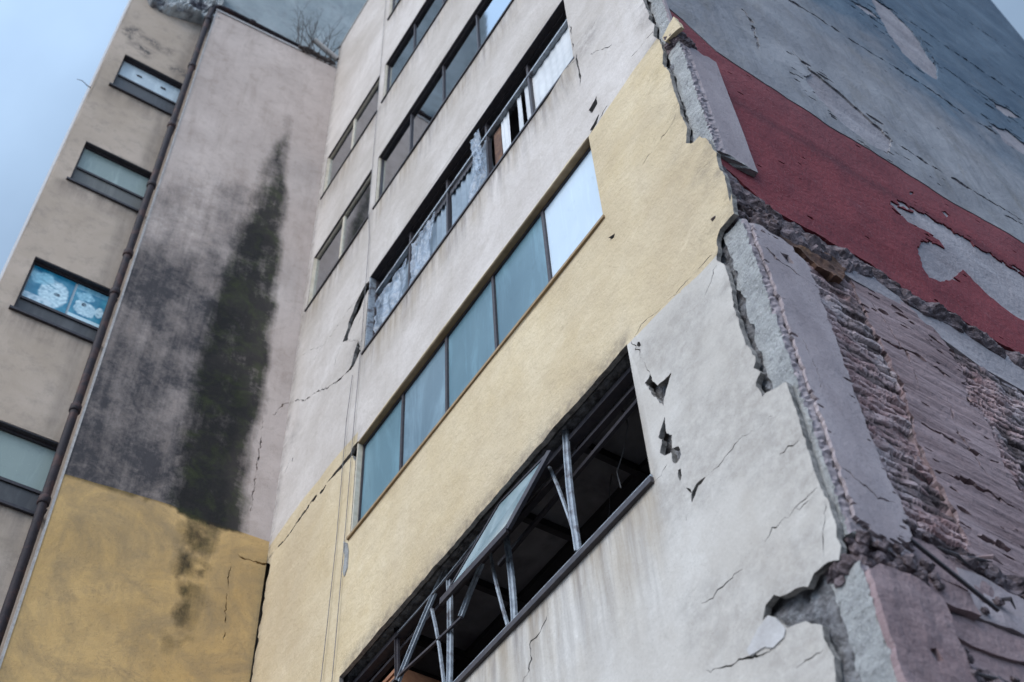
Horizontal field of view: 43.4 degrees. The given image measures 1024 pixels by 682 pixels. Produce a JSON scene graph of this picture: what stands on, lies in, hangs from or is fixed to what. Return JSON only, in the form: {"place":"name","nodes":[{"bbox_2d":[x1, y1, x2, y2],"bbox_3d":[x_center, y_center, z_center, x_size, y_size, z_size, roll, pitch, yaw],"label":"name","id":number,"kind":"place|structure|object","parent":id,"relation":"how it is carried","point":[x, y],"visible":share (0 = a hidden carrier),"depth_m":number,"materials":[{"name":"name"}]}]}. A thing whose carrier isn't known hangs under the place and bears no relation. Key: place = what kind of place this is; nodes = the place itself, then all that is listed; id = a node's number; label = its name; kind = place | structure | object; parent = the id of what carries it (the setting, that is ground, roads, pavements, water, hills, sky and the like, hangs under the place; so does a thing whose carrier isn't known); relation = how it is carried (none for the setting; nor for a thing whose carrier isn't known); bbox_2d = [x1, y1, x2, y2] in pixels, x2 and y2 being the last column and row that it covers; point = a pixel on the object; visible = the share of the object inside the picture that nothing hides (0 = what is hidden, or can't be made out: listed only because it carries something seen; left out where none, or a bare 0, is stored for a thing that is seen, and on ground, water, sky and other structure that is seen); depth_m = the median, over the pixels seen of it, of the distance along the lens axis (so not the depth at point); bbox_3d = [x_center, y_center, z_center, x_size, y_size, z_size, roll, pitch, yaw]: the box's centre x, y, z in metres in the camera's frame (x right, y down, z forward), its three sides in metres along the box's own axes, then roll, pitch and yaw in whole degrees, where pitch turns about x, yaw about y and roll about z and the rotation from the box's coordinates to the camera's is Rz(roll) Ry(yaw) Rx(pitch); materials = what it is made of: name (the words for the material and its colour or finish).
{"place":"outdoors","nodes":[
{"label":"outdoors","id":0,"kind":"place"},
{"bbox_2d":[0,0,1023,273],"label":"sky","id":1,"kind":"structure","parent":0,"point":[46,46],"materials":[{"name":"blue"}]},
{"label":"ground","id":2,"kind":"structure","parent":0,"visible":0},
{"bbox_2d":[0,0,366,681],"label":"building wing","id":3,"kind":"structure","parent":2,"relation":"on","point":[172,218],"depth_m":16.43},
{"bbox_2d":[0,420,58,515],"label":"window","id":4,"kind":"structure","parent":3,"relation":"in","point":[26,457],"depth_m":14.38,"materials":[{"name":"grey glass"}]},
{"bbox_2d":[22,265,75,312],"bbox_3d":[-5.964,-0.670,16.605,0.560,0.676,0.002,26,-58,-21],"label":"poster","id":5,"kind":"object","parent":3,"relation":"on","point":[49,289],"visible":1,"depth_m":16.60,"materials":[{"name":"blue paper"}]},
{"bbox_2d":[8,257,109,343],"bbox_3d":[-5.746,-0.488,16.512,1.178,1.177,0.180,26,-58,-21],"label":"window","id":6,"kind":"structure","parent":3,"relation":"in","point":[23,305],"depth_m":16.38,"materials":[{"name":"black metal"}]},
{"bbox_2d":[67,284,108,327],"bbox_3d":[-5.524,-0.458,16.795,0.428,0.676,0.002,26,-58,-21],"label":"poster","id":7,"kind":"object","parent":3,"relation":"on","point":[88,305],"visible":0.95,"depth_m":16.79,"materials":[{"name":"blue paper"}]},
{"bbox_2d":[66,141,151,212],"bbox_3d":[-5.880,-2.368,18.922,1.178,1.157,0.180,26,-58,-21],"label":"window","id":8,"kind":"structure","parent":3,"relation":"in","point":[97,170],"depth_m":19.04,"materials":[{"name":"grey glass"}]},
{"bbox_2d":[109,55,181,115],"bbox_3d":[-6.003,-4.175,21.243,1.165,1.171,0.180,26,-58,-21],"label":"window","id":9,"kind":"structure","parent":3,"relation":"in","point":[146,89],"depth_m":21.37,"materials":[{"name":"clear glass"}]},
{"bbox_2d":[298,45,335,65],"bbox_3d":[-3.750,-5.410,24.589,0.800,0.219,0.249,26,-58,-21],"label":"debris","id":10,"kind":"object","parent":3,"relation":"on","point":[308,50],"visible":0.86,"depth_m":24.50,"materials":[{"name":"grey plant"}]},
{"bbox_2d":[290,0,350,59],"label":"dead shrub","id":11,"kind":"object","parent":3,"relation":"on","point":[311,37],"visible":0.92,"depth_m":25.09,"materials":[{"name":"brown plant"}]},
{"bbox_2d":[251,0,1023,681],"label":"apartment building","id":12,"kind":"structure","parent":2,"relation":"on","point":[753,270],"depth_m":10.43,"materials":[{"name":"white paint"}]},
{"bbox_2d":[313,38,338,61],"bbox_3d":[-3.607,-5.639,24.930,0.568,0.382,0.115,26,-58,-21],"label":"pipe stub","id":13,"kind":"object","parent":12,"relation":"attached to","point":[323,48],"visible":1,"depth_m":24.89,"materials":[{"name":"grey metal"}]},
{"bbox_2d":[320,375,352,681],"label":"cable","id":14,"kind":"object","parent":12,"relation":"attached to","point":[336,535],"visible":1,"depth_m":12.83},
{"bbox_2d":[304,170,371,311],"bbox_3d":[-2.438,-1.433,18.369,0.102,1.325,1.850,26,-58,-21],"label":"window","id":15,"kind":"structure","parent":12,"relation":"in","point":[355,216],"depth_m":18.52,"materials":[{"name":"clear glass"}]},
{"bbox_2d":[320,76,379,199],"bbox_3d":[-2.570,-3.277,20.732,0.102,1.285,1.850,26,-58,-21],"label":"window","id":16,"kind":"structure","parent":12,"relation":"in","point":[367,111],"depth_m":20.91,"materials":[{"name":"grey glass"}]},
{"bbox_2d":[331,3,385,681],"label":"cable","id":17,"kind":"object","parent":12,"relation":"attached to","point":[357,381],"visible":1,"depth_m":14.24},
{"bbox_2d":[373,258,406,332],"bbox_3d":[-1.428,-0.439,15.075,0.090,0.990,0.762,26,-58,-21],"label":"plastic sheet","id":18,"kind":"object","parent":12,"relation":"attached to","point":[391,294],"visible":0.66,"depth_m":15.18,"materials":[{"name":"white plastic"}]},
{"bbox_2d":[387,0,400,19],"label":"window","id":19,"kind":"structure","parent":12,"relation":"in","point":[394,3],"depth_m":22.42,"materials":[{"name":"grey glass"}]},
{"bbox_2d":[403,259,408,291],"bbox_3d":[-1.344,-0.470,15.189,0.040,1.140,0.720,26,-58,-21],"label":"curtain","id":20,"kind":"object","parent":12,"relation":"hanging from","point":[406,275],"visible":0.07,"depth_m":15.31,"materials":[{"name":"white fabric"}]},
{"bbox_2d":[383,669,440,681],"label":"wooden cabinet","id":21,"kind":"object","parent":12,"relation":"on","point":[410,676],"visible":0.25,"depth_m":10.87,"materials":[{"name":"orange wood"}]},
{"bbox_2d":[380,0,447,102],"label":"window","id":22,"kind":"structure","parent":12,"relation":"in","point":[431,9],"depth_m":20.02,"materials":[{"name":"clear glass"}]},
{"bbox_2d":[408,212,434,286],"bbox_3d":[-1.016,-0.970,14.721,0.086,1.170,0.573,26,-58,-21],"label":"plastic sheet","id":23,"kind":"object","parent":12,"relation":"attached to","point":[420,252],"visible":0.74,"depth_m":14.89,"materials":[{"name":"white plastic"}]},
{"bbox_2d":[415,198,445,243],"bbox_3d":[-0.961,-1.396,15.117,0.002,0.130,0.780,26,-58,-21],"label":"pelmet","id":24,"kind":"object","parent":12,"relation":"attached to","point":[440,206],"visible":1,"depth_m":15.02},
{"bbox_2d":[430,202,445,255],"bbox_3d":[-0.926,-1.066,14.747,0.040,1.140,0.780,26,-58,-21],"label":"curtain","id":25,"kind":"object","parent":12,"relation":"hanging from","point":[438,234],"visible":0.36,"depth_m":14.80,"materials":[{"name":"white fabric"}]},
{"bbox_2d":[372,0,513,209],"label":"window","id":26,"kind":"structure","parent":12,"relation":"in","point":[489,13],"depth_m":17.18,"materials":[{"name":"clear glass"}]},
{"bbox_2d":[361,0,573,354],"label":"window","id":27,"kind":"structure","parent":12,"relation":"in","point":[523,68],"depth_m":14.68,"materials":[{"name":"metal"}]},
{"bbox_2d":[450,136,488,195],"bbox_3d":[-0.486,-1.990,14.679,0.002,0.130,0.845,26,-58,-21],"label":"pelmet","id":28,"kind":"object","parent":12,"relation":"attached to","point":[461,177],"visible":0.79,"depth_m":14.77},
{"bbox_2d":[452,146,493,224],"bbox_3d":[-0.439,-1.676,14.299,0.040,1.140,0.860,26,-58,-21],"label":"curtain","id":29,"kind":"object","parent":12,"relation":"hanging from","point":[460,193],"visible":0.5,"depth_m":14.58,"materials":[{"name":"white fabric"}]},
{"bbox_2d":[346,137,604,539],"bbox_3d":[-0.412,0.073,12.042,0.137,1.370,4.350,26,-58,-21],"label":"window","id":30,"kind":"structure","parent":12,"relation":"in","point":[570,211],"depth_m":12.08,"materials":[{"name":"blue glass"}]},
{"bbox_2d":[467,140,486,202],"bbox_3d":[-0.376,-1.805,14.189,0.080,1.000,0.442,26,-58,-21],"label":"plastic sheet","id":31,"kind":"object","parent":12,"relation":"hanging from","point":[477,182],"visible":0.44,"depth_m":14.17,"materials":[{"name":"white plastic"}]},
{"bbox_2d":[470,129,485,175],"bbox_3d":[-0.391,-2.039,14.132,0.097,1.000,0.268,26,-58,-21],"label":"plastic strip","id":32,"kind":"object","parent":12,"relation":"hanging from","point":[477,153],"visible":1,"depth_m":14.10,"materials":[{"name":"white plastic"}]},
{"bbox_2d":[494,126,502,163],"bbox_3d":[-0.137,-2.021,14.033,0.015,1.120,0.140,26,-58,-21],"label":"board","id":33,"kind":"object","parent":12,"relation":"in","point":[498,144],"visible":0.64,"depth_m":14.20,"materials":[{"name":"brown wood"}]},
{"bbox_2d":[353,365,654,681],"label":"window","id":34,"kind":"structure","parent":12,"relation":"in","point":[509,512],"depth_m":9.66,"materials":[{"name":"metal"}]},
{"bbox_2d":[501,111,510,153],"bbox_3d":[-0.054,-2.156,13.945,0.020,1.140,0.160,26,-58,-21],"label":"curtain","id":35,"kind":"object","parent":12,"relation":"hanging from","point":[506,135],"visible":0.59,"depth_m":14.11,"materials":[{"name":"white fabric"}]},
{"bbox_2d":[517,94,523,129],"bbox_3d":[0.103,-2.353,13.800,0.014,1.140,0.080,28,-58,-22],"label":"curtain","id":36,"kind":"object","parent":12,"relation":"hanging from","point":[520,114],"visible":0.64,"depth_m":13.97,"materials":[{"name":"white fabric"}]},
{"bbox_2d":[524,85,530,118],"bbox_3d":[0.189,-2.461,13.720,0.014,1.140,0.100,28,-58,-22],"label":"curtain","id":37,"kind":"object","parent":12,"relation":"hanging from","point":[528,109],"visible":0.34,"depth_m":13.88,"materials":[{"name":"white fabric"}]},
{"bbox_2d":[532,28,572,107],"bbox_3d":[0.462,-2.803,13.469,0.014,1.140,0.830,26,-58,-21],"label":"curtain","id":38,"kind":"object","parent":12,"relation":"hanging from","point":[552,67],"visible":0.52,"depth_m":13.65,"materials":[{"name":"white fabric"}]},
{"bbox_2d":[616,411,627,487],"bbox_3d":[0.827,0.758,9.680,0.028,0.804,0.212,26,-58,-21],"label":"hanging wire","id":39,"kind":"object","parent":12,"relation":"hanging from","point":[622,454],"visible":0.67,"depth_m":9.59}
]}

